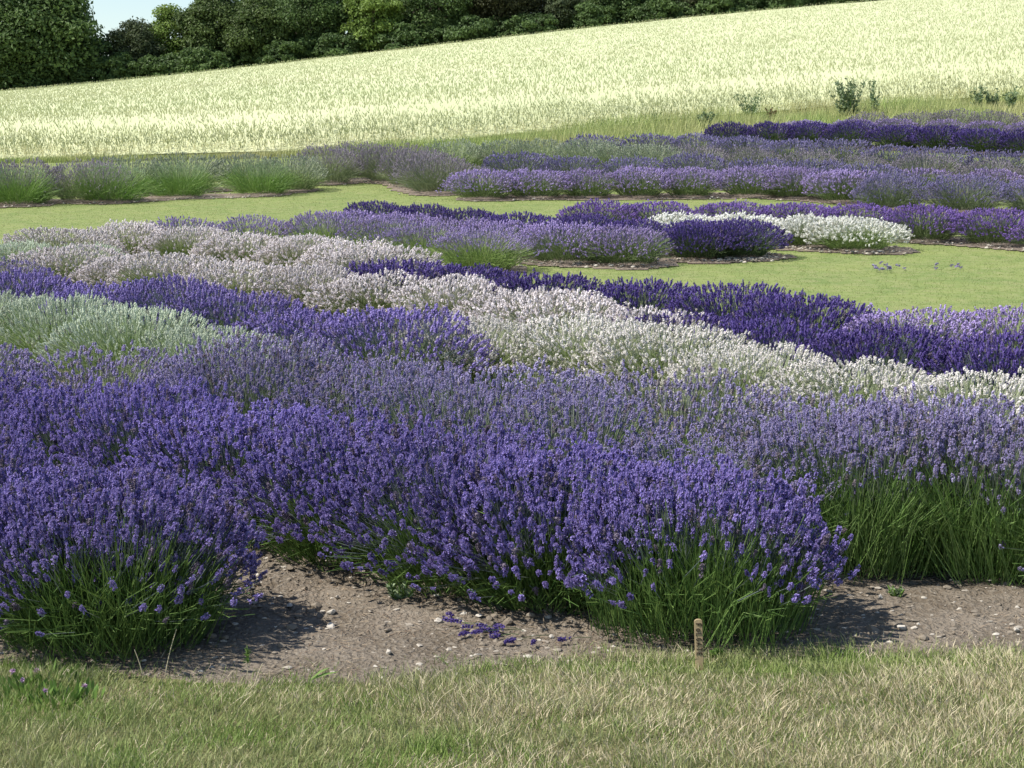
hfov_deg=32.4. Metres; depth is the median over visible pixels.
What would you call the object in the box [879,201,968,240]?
lavender bush
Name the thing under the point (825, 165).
lavender bush
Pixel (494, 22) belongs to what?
understorey shrub
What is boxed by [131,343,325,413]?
lavender bush
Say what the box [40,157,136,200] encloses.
lavender bush
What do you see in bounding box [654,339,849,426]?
lavender bush
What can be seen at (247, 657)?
wild grass
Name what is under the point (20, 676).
clover plant
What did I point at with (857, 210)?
lavender bush
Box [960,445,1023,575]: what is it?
lavender bush
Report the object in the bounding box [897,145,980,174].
lavender bush
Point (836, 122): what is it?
lavender bush
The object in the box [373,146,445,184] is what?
lavender bush
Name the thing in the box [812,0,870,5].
understorey shrub
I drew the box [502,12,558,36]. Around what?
understorey shrub
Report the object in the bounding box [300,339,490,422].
lavender bush
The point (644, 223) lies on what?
lavender bush
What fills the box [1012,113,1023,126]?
lavender bush
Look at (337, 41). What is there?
understorey shrub
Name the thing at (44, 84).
understorey shrub
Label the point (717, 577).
lavender bush
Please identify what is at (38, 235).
lavender bush
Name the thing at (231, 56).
understorey shrub
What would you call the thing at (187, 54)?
understorey shrub
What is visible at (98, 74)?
understorey shrub
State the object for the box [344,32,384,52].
understorey shrub
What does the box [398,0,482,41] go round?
hedge tree
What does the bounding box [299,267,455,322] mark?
lavender bush
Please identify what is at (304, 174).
lavender bush
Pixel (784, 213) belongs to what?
lavender bush
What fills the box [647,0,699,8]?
hedge tree
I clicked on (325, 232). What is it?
lavender bush
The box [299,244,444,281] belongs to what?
lavender bush
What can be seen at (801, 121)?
lavender bush
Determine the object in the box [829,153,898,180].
lavender bush
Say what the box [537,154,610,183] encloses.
lavender bush
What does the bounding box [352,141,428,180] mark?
lavender bush
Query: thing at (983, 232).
lavender bush
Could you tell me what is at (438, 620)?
chalk stone
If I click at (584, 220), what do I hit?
lavender bush
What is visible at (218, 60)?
understorey shrub
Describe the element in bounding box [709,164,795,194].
lavender bush
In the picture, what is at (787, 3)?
understorey shrub
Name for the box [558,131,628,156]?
lavender bush
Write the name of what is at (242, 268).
lavender bush
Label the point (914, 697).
grass
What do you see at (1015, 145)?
lavender bush
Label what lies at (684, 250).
lavender bush
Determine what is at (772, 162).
lavender bush
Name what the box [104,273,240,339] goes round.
lavender bush
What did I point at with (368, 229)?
lavender bush
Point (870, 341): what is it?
lavender bush
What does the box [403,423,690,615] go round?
lavender bush
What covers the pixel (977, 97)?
dock weed
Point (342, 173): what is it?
lavender bush
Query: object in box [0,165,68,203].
lavender bush
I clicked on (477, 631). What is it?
flower sprig
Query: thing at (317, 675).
wild grass
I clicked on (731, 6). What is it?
understorey shrub
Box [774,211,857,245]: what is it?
lavender bush
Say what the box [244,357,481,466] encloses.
lavender bush
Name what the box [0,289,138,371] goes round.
lavender bush
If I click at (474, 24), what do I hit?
understorey shrub
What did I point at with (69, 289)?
lavender bush
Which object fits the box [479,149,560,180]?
lavender bush
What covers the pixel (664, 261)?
soil
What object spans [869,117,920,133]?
lavender bush
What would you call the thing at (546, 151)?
lavender bush
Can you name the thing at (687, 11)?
understorey shrub
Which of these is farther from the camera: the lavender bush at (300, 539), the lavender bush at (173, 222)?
the lavender bush at (173, 222)
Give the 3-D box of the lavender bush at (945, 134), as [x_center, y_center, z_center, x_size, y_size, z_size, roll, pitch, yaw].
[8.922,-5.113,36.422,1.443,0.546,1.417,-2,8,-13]
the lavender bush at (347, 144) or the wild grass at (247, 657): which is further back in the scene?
the lavender bush at (347, 144)
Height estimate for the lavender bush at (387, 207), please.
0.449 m
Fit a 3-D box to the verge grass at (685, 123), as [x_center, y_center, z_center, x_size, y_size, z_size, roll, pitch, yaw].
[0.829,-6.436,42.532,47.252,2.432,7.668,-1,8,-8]
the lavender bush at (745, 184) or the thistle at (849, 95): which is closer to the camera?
the lavender bush at (745, 184)
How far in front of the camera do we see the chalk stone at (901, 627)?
6.18 m
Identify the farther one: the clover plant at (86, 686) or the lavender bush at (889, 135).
the lavender bush at (889, 135)
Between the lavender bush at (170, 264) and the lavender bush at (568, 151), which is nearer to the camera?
the lavender bush at (170, 264)
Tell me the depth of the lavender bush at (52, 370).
9.71 m
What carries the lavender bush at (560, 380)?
on the soil at (664, 261)
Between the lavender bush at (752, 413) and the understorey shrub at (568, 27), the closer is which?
the lavender bush at (752, 413)
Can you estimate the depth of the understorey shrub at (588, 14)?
147.60 m
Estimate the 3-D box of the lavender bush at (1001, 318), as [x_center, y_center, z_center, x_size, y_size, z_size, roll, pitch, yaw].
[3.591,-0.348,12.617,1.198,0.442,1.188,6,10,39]
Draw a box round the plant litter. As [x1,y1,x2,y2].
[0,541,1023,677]
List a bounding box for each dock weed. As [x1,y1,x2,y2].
[968,85,983,104]
[983,87,999,106]
[1002,85,1021,107]
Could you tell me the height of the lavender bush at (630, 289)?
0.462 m
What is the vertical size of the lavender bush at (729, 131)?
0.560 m
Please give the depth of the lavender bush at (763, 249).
20.06 m
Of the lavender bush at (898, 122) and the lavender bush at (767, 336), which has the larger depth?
the lavender bush at (898, 122)
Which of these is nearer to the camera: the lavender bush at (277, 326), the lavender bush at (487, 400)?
the lavender bush at (487, 400)
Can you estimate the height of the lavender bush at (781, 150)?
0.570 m
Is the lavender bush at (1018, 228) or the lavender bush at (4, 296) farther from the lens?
the lavender bush at (1018, 228)
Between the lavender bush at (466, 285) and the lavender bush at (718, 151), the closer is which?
the lavender bush at (466, 285)
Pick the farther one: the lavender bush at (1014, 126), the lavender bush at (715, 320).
the lavender bush at (1014, 126)
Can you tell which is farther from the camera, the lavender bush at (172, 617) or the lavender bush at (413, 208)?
the lavender bush at (413, 208)
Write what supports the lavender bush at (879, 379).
on the soil at (664, 261)
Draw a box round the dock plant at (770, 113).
[765,107,775,120]
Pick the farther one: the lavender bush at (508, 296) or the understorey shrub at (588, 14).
the understorey shrub at (588, 14)
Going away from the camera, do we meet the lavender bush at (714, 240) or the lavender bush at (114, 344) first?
the lavender bush at (114, 344)
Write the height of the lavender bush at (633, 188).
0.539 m
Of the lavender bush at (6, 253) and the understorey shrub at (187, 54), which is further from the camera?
the understorey shrub at (187, 54)
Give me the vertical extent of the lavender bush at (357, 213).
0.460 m
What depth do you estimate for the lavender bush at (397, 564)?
6.59 m
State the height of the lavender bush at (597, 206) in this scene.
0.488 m
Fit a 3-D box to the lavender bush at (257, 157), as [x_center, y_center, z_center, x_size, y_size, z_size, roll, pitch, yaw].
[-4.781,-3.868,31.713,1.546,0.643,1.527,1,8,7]
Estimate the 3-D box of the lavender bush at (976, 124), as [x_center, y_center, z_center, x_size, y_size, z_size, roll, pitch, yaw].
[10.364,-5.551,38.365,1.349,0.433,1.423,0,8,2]
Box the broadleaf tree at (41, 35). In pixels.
[0,0,121,90]
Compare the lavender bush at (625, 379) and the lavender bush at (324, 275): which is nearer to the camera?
the lavender bush at (625, 379)
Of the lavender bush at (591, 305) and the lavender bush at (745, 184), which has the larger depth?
the lavender bush at (745, 184)
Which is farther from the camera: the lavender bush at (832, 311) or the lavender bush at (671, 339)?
the lavender bush at (832, 311)
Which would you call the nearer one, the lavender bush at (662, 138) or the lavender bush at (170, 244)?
the lavender bush at (170, 244)
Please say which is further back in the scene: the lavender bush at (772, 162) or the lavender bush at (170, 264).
the lavender bush at (772, 162)
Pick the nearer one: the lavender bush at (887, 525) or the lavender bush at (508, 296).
the lavender bush at (887, 525)
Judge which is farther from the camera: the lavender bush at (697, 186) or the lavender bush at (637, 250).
the lavender bush at (697, 186)
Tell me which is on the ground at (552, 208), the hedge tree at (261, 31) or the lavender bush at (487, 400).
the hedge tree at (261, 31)
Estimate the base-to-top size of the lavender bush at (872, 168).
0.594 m
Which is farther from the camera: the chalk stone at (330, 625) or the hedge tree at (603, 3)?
the hedge tree at (603, 3)
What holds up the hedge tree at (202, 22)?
on the ground at (552, 208)
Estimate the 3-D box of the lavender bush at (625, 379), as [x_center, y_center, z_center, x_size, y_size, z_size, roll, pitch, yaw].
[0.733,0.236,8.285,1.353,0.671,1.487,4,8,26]
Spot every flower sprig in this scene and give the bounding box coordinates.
[442,611,491,626]
[458,623,523,637]
[488,628,590,644]
[863,261,891,269]
[872,264,915,270]
[928,263,962,268]
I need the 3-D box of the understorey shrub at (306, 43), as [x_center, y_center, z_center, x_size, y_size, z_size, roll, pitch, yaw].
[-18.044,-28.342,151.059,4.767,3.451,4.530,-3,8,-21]
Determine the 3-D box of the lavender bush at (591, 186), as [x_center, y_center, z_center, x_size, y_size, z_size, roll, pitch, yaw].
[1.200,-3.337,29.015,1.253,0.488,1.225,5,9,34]
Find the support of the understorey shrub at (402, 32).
on the ground at (552, 208)
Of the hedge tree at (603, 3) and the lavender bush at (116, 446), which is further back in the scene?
the hedge tree at (603, 3)
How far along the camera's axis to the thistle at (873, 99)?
43.68 m
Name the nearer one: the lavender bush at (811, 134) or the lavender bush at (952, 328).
the lavender bush at (952, 328)
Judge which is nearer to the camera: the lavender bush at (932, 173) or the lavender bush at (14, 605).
the lavender bush at (14, 605)
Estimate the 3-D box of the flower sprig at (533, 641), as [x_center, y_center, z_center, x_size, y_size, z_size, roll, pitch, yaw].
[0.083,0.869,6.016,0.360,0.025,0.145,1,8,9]
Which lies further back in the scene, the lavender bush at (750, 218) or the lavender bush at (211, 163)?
the lavender bush at (211, 163)
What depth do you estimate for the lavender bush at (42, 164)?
28.69 m
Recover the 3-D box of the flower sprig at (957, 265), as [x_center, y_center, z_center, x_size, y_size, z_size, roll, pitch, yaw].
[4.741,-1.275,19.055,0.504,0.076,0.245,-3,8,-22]
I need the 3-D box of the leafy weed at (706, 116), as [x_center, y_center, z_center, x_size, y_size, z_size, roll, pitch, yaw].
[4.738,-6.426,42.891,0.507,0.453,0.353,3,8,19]
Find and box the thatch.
[0,673,1023,767]
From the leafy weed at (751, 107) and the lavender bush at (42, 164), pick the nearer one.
the lavender bush at (42, 164)
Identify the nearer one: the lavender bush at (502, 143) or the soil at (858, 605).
the soil at (858, 605)
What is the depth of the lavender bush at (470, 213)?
22.08 m
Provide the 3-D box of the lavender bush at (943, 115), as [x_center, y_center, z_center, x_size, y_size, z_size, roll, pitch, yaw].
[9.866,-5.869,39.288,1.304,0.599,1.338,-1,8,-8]
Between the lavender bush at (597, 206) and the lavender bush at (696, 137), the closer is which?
the lavender bush at (597, 206)
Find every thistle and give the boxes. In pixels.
[829,78,866,117]
[868,79,880,114]
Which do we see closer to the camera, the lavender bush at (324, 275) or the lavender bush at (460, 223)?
the lavender bush at (324, 275)
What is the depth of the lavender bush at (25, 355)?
10.00 m
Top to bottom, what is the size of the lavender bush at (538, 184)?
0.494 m
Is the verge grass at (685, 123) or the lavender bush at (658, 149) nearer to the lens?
the lavender bush at (658, 149)
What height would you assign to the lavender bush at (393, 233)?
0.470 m
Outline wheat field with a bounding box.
[0,0,1023,158]
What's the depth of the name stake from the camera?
5.76 m
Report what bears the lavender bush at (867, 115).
on the soil at (664, 261)
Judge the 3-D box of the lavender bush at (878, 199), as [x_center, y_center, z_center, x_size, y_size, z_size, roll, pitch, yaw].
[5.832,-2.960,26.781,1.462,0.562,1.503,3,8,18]
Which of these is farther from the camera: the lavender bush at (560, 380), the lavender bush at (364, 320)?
the lavender bush at (364, 320)
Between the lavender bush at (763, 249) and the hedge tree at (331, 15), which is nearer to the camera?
the lavender bush at (763, 249)
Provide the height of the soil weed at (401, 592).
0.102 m
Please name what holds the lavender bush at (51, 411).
on the soil at (664, 261)
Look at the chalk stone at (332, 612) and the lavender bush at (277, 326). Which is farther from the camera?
the lavender bush at (277, 326)
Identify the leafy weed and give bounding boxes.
[696,111,716,126]
[733,88,764,114]
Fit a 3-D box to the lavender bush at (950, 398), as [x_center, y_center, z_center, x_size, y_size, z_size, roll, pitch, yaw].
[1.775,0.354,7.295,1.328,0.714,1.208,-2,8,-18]
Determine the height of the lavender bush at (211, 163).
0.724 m
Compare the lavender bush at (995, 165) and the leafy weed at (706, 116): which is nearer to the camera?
the lavender bush at (995, 165)
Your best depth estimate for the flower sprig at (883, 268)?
18.80 m
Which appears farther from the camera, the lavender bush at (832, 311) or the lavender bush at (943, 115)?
the lavender bush at (943, 115)
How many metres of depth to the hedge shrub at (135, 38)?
150.15 m
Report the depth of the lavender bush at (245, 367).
8.82 m
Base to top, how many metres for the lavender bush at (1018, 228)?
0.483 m
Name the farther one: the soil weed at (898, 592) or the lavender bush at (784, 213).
the lavender bush at (784, 213)
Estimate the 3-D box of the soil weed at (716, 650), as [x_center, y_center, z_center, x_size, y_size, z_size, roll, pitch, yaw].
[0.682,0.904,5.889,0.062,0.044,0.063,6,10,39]
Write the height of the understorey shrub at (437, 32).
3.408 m
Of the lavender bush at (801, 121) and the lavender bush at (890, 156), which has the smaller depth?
the lavender bush at (890, 156)
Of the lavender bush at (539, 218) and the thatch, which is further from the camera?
the lavender bush at (539, 218)
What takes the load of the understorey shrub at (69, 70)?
on the ground at (552, 208)
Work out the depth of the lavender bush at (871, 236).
20.90 m
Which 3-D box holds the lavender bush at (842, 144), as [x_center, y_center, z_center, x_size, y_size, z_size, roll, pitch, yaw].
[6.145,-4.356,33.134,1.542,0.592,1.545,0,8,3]
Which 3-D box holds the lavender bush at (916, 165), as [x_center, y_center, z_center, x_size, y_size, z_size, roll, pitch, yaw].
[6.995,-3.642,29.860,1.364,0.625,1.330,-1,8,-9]
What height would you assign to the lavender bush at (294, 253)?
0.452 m
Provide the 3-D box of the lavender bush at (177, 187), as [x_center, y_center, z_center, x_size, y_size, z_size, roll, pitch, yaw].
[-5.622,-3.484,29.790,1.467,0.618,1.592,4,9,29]
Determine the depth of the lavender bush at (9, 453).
6.88 m
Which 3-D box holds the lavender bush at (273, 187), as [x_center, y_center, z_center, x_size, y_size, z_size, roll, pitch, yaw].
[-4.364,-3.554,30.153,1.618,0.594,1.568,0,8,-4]
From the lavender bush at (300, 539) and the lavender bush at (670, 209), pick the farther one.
the lavender bush at (670, 209)
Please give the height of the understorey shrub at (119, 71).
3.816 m
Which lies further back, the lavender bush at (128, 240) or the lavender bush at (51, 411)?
the lavender bush at (128, 240)
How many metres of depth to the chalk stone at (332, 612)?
6.36 m
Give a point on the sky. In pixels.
(109, 13)
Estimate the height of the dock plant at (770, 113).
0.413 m
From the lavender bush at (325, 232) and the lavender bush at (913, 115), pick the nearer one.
the lavender bush at (325, 232)
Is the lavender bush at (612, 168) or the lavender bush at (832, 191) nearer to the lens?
the lavender bush at (832, 191)
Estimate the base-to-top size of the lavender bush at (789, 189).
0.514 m
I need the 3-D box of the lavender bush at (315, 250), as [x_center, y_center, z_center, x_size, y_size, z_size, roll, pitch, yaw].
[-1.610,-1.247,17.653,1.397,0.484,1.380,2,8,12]
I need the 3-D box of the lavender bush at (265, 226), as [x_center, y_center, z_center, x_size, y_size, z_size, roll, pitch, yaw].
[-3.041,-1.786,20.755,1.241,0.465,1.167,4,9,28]
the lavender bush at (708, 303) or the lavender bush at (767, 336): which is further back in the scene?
the lavender bush at (708, 303)
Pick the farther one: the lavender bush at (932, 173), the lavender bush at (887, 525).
the lavender bush at (932, 173)
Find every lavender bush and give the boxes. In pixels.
[0,157,76,200]
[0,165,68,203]
[0,225,134,258]
[0,239,55,273]
[0,256,57,294]
[0,267,95,333]
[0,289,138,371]
[0,290,41,351]
[0,342,43,393]
[0,360,76,464]
[0,373,181,479]
[0,410,70,552]
[0,456,267,666]
[0,461,228,646]
[1,241,127,290]
[8,339,181,425]
[28,301,224,385]
[32,278,185,335]
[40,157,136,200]
[53,241,132,267]
[55,369,256,482]
[61,162,169,200]
[61,253,192,296]
[75,219,191,260]
[82,154,167,192]
[103,249,246,304]
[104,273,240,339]
[112,392,362,543]
[114,322,292,384]
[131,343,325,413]
[133,215,232,246]
[133,223,234,265]
[138,149,235,189]
[138,160,221,196]
[151,323,361,426]
[152,283,326,346]
[153,333,355,429]
[169,258,314,311]
[175,230,311,271]
[211,152,286,186]
[211,213,306,247]
[213,159,303,193]
[213,399,464,573]
[222,306,391,367]
[242,232,363,275]
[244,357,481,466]
[251,263,372,316]
[252,153,333,189]
[281,209,371,246]
[285,236,407,278]
[289,142,364,182]
[299,209,396,238]
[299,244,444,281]
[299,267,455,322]
[299,409,600,597]
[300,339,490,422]
[303,303,500,389]
[326,139,390,178]
[335,214,429,254]
[338,256,465,303]
[340,200,414,228]
[348,360,585,450]
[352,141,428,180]
[355,210,452,241]
[363,219,481,262]
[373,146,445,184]
[383,271,516,333]
[386,310,558,388]
[387,149,467,187]
[389,151,487,191]
[390,202,455,224]
[395,262,534,300]
[397,354,654,445]
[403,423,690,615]
[416,215,498,246]
[420,224,540,270]
[421,138,492,170]
[431,206,502,227]
[435,168,526,197]
[438,284,590,337]
[448,219,551,255]
[453,371,687,492]
[464,288,639,352]
[468,138,543,168]
[469,268,606,311]
[475,210,558,241]
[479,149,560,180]
[489,167,578,196]
[501,137,571,167]
[504,311,685,393]
[512,218,625,261]
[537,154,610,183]
[541,212,618,244]
[547,167,625,196]
[547,359,800,467]
[548,137,623,169]
[551,448,860,653]
[552,318,784,407]
[555,198,642,230]
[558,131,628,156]
[560,304,723,353]
[571,222,677,263]
[573,139,664,173]
[573,409,874,565]
[581,308,755,353]
[589,275,704,318]
[594,217,670,252]
[598,164,677,195]
[602,154,666,185]
[612,142,694,171]
[614,131,685,157]
[616,199,701,229]
[648,209,722,238]
[652,166,730,195]
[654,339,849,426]
[658,218,747,257]
[660,151,733,183]
[662,142,736,169]
[662,218,765,255]
[662,279,809,332]
[665,384,897,517]
[669,131,733,159]
[687,199,775,220]
[691,216,793,256]
[702,121,756,143]
[704,210,798,242]
[706,135,772,162]
[706,312,855,381]
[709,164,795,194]
[715,387,987,584]
[716,145,784,174]
[722,155,787,182]
[732,289,884,353]
[740,120,800,144]
[748,138,826,164]
[749,355,971,437]
[752,202,841,230]
[759,165,831,196]
[773,147,838,169]
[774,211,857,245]
[776,156,852,188]
[778,119,824,131]
[783,319,964,402]
[785,120,837,144]
[798,137,875,164]
[800,168,892,200]
[803,214,914,249]
[808,200,911,232]
[812,379,1023,570]
[817,119,880,145]
[827,118,876,136]
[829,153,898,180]
[829,161,913,196]
[839,302,1001,364]
[845,111,891,127]
[848,171,941,207]
[849,395,1023,586]
[858,143,931,171]
[863,124,929,147]
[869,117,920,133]
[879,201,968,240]
[881,366,1023,444]
[886,151,965,179]
[888,110,943,131]
[893,166,966,193]
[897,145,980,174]
[903,328,1023,409]
[905,124,974,149]
[905,172,1018,210]
[921,118,967,137]
[924,107,979,128]
[929,303,1023,370]
[946,127,1017,151]
[948,207,1023,243]
[955,157,1020,186]
[957,148,1023,174]
[958,120,1014,138]
[959,167,1023,194]
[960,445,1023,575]
[967,109,1020,129]
[988,128,1023,153]
[991,178,1023,212]
[1002,218,1023,243]
[1004,121,1023,134]
[1004,403,1023,435]
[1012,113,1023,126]
[1014,165,1023,178]
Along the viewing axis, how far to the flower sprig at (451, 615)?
6.16 m
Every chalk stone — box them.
[326,622,334,628]
[327,609,335,614]
[434,617,442,622]
[897,625,905,629]
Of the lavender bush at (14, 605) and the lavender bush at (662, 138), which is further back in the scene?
the lavender bush at (662, 138)
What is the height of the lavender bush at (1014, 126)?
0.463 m
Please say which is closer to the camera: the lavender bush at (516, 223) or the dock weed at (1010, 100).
the lavender bush at (516, 223)
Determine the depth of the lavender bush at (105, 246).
17.60 m
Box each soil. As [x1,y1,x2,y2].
[0,137,1023,473]
[0,530,1023,684]
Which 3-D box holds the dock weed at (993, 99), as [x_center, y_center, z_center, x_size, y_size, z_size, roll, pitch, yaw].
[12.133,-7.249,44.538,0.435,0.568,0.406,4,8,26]
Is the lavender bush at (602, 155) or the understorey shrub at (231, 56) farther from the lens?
the understorey shrub at (231, 56)
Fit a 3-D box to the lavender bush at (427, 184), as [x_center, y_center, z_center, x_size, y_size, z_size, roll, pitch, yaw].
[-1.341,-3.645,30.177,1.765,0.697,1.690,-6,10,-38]
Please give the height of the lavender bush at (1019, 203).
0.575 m
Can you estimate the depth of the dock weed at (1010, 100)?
44.11 m
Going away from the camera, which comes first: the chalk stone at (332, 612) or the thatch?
the thatch
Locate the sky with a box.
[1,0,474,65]
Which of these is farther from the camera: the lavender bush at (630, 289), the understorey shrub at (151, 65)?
the understorey shrub at (151, 65)
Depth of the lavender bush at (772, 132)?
38.00 m
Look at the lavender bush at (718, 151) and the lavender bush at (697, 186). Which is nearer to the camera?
the lavender bush at (697, 186)
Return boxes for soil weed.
[386,579,417,599]
[707,648,723,659]
[887,584,904,596]
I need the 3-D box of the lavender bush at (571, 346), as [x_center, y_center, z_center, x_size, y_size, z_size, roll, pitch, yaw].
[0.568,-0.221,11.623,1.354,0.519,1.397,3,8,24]
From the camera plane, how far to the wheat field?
56.18 m
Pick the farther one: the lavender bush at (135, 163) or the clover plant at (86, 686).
the lavender bush at (135, 163)
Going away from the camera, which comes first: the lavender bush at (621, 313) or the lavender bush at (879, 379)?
the lavender bush at (879, 379)
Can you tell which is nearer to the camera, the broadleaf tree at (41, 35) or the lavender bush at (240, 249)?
the lavender bush at (240, 249)
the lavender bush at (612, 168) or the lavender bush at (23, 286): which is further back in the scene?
the lavender bush at (612, 168)
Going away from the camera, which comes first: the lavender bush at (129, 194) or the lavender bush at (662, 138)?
the lavender bush at (129, 194)
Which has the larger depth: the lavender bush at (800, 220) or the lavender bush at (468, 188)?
the lavender bush at (468, 188)
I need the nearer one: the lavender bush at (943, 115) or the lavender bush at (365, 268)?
the lavender bush at (365, 268)
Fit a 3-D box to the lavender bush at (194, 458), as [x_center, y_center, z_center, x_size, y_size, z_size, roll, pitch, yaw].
[-1.147,0.354,7.682,1.268,0.602,1.261,-1,8,-6]
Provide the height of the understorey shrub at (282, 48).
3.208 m
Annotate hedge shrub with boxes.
[102,16,169,70]
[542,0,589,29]
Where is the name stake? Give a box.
[694,619,703,669]
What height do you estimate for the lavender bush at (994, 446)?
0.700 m
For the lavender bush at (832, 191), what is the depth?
27.75 m
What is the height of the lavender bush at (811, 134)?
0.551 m
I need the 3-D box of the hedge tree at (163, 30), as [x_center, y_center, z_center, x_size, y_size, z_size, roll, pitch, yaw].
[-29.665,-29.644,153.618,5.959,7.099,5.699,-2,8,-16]
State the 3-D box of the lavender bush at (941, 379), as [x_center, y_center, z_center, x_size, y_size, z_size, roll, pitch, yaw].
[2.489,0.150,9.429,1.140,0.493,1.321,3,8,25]
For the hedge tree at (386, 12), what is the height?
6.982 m
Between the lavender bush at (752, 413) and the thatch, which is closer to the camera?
the thatch
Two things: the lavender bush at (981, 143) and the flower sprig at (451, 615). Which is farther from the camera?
the lavender bush at (981, 143)
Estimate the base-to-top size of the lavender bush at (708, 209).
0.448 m
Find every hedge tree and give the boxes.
[147,3,197,69]
[170,0,251,53]
[217,0,294,63]
[270,0,361,47]
[337,0,407,51]
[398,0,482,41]
[460,0,545,31]
[587,0,645,22]
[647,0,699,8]
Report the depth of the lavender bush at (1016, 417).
8.93 m
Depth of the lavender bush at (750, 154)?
31.75 m
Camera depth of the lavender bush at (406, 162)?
30.89 m
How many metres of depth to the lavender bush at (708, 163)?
30.51 m
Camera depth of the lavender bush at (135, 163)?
30.55 m
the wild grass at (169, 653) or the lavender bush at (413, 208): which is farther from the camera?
the lavender bush at (413, 208)
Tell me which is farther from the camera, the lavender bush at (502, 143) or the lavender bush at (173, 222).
the lavender bush at (502, 143)
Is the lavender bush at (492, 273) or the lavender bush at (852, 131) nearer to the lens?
the lavender bush at (492, 273)
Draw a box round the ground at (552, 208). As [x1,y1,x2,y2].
[0,98,1023,672]
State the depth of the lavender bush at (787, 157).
31.17 m
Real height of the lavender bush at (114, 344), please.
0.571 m
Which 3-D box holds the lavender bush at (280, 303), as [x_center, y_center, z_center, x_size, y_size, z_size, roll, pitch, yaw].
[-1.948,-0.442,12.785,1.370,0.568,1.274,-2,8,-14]
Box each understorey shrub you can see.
[9,63,50,87]
[43,58,89,85]
[66,55,112,84]
[92,50,153,81]
[135,52,188,76]
[165,47,211,74]
[177,45,232,71]
[225,45,255,67]
[250,39,305,64]
[287,34,323,59]
[306,32,360,58]
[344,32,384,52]
[374,22,431,50]
[406,20,457,45]
[443,14,498,42]
[477,14,516,38]
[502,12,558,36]
[541,15,581,31]
[569,1,625,29]
[607,0,649,23]
[629,0,685,22]
[674,0,716,17]
[695,0,757,15]
[727,0,774,10]
[766,0,817,9]
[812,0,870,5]
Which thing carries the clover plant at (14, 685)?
on the thatch
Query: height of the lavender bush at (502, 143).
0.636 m
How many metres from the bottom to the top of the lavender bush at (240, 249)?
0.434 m
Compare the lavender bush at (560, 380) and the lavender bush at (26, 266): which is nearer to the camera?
the lavender bush at (560, 380)
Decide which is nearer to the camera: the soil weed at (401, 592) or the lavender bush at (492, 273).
the soil weed at (401, 592)
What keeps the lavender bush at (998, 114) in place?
on the soil at (664, 261)
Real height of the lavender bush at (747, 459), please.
0.630 m
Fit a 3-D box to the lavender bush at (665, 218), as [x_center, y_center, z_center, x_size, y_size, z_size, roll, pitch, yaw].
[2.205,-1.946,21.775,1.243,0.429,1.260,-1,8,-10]
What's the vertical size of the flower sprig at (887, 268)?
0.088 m
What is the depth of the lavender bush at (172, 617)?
5.87 m
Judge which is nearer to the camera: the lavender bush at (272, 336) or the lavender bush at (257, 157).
the lavender bush at (272, 336)
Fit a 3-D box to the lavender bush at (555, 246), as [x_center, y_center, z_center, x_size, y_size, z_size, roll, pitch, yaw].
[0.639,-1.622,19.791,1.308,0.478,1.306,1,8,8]
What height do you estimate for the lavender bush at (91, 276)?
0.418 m
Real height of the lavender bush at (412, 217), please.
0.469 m
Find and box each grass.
[0,85,1023,163]
[0,625,1023,767]
[164,629,176,676]
[244,647,250,685]
[308,667,335,686]
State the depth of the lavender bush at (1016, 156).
30.84 m
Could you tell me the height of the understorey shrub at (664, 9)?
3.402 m
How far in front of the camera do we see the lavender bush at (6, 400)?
9.01 m
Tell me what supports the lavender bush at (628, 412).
on the soil at (858, 605)
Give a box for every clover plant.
[0,670,59,698]
[5,657,85,690]
[26,677,104,707]
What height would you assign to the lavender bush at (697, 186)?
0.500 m
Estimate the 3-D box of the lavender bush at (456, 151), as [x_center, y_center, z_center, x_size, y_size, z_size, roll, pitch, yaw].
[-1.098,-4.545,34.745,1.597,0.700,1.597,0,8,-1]
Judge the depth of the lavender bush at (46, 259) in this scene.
16.85 m
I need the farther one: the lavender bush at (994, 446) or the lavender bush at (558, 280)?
the lavender bush at (558, 280)
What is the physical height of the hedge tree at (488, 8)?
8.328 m
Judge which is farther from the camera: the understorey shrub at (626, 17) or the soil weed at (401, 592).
the understorey shrub at (626, 17)
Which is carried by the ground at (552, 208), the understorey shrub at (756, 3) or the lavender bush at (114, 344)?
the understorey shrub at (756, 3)
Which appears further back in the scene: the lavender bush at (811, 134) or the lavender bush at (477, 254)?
the lavender bush at (811, 134)
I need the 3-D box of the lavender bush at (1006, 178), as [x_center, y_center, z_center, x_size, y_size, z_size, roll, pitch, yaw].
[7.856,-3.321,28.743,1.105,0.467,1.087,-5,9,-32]
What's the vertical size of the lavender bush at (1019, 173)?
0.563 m
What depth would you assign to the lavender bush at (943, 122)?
38.44 m
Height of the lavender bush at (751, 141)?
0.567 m
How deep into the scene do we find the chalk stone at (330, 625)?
6.20 m
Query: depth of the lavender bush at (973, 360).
10.55 m
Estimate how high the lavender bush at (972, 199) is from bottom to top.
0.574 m
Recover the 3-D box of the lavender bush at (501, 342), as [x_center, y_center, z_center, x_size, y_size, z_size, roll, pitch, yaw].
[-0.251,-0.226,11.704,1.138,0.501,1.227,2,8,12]

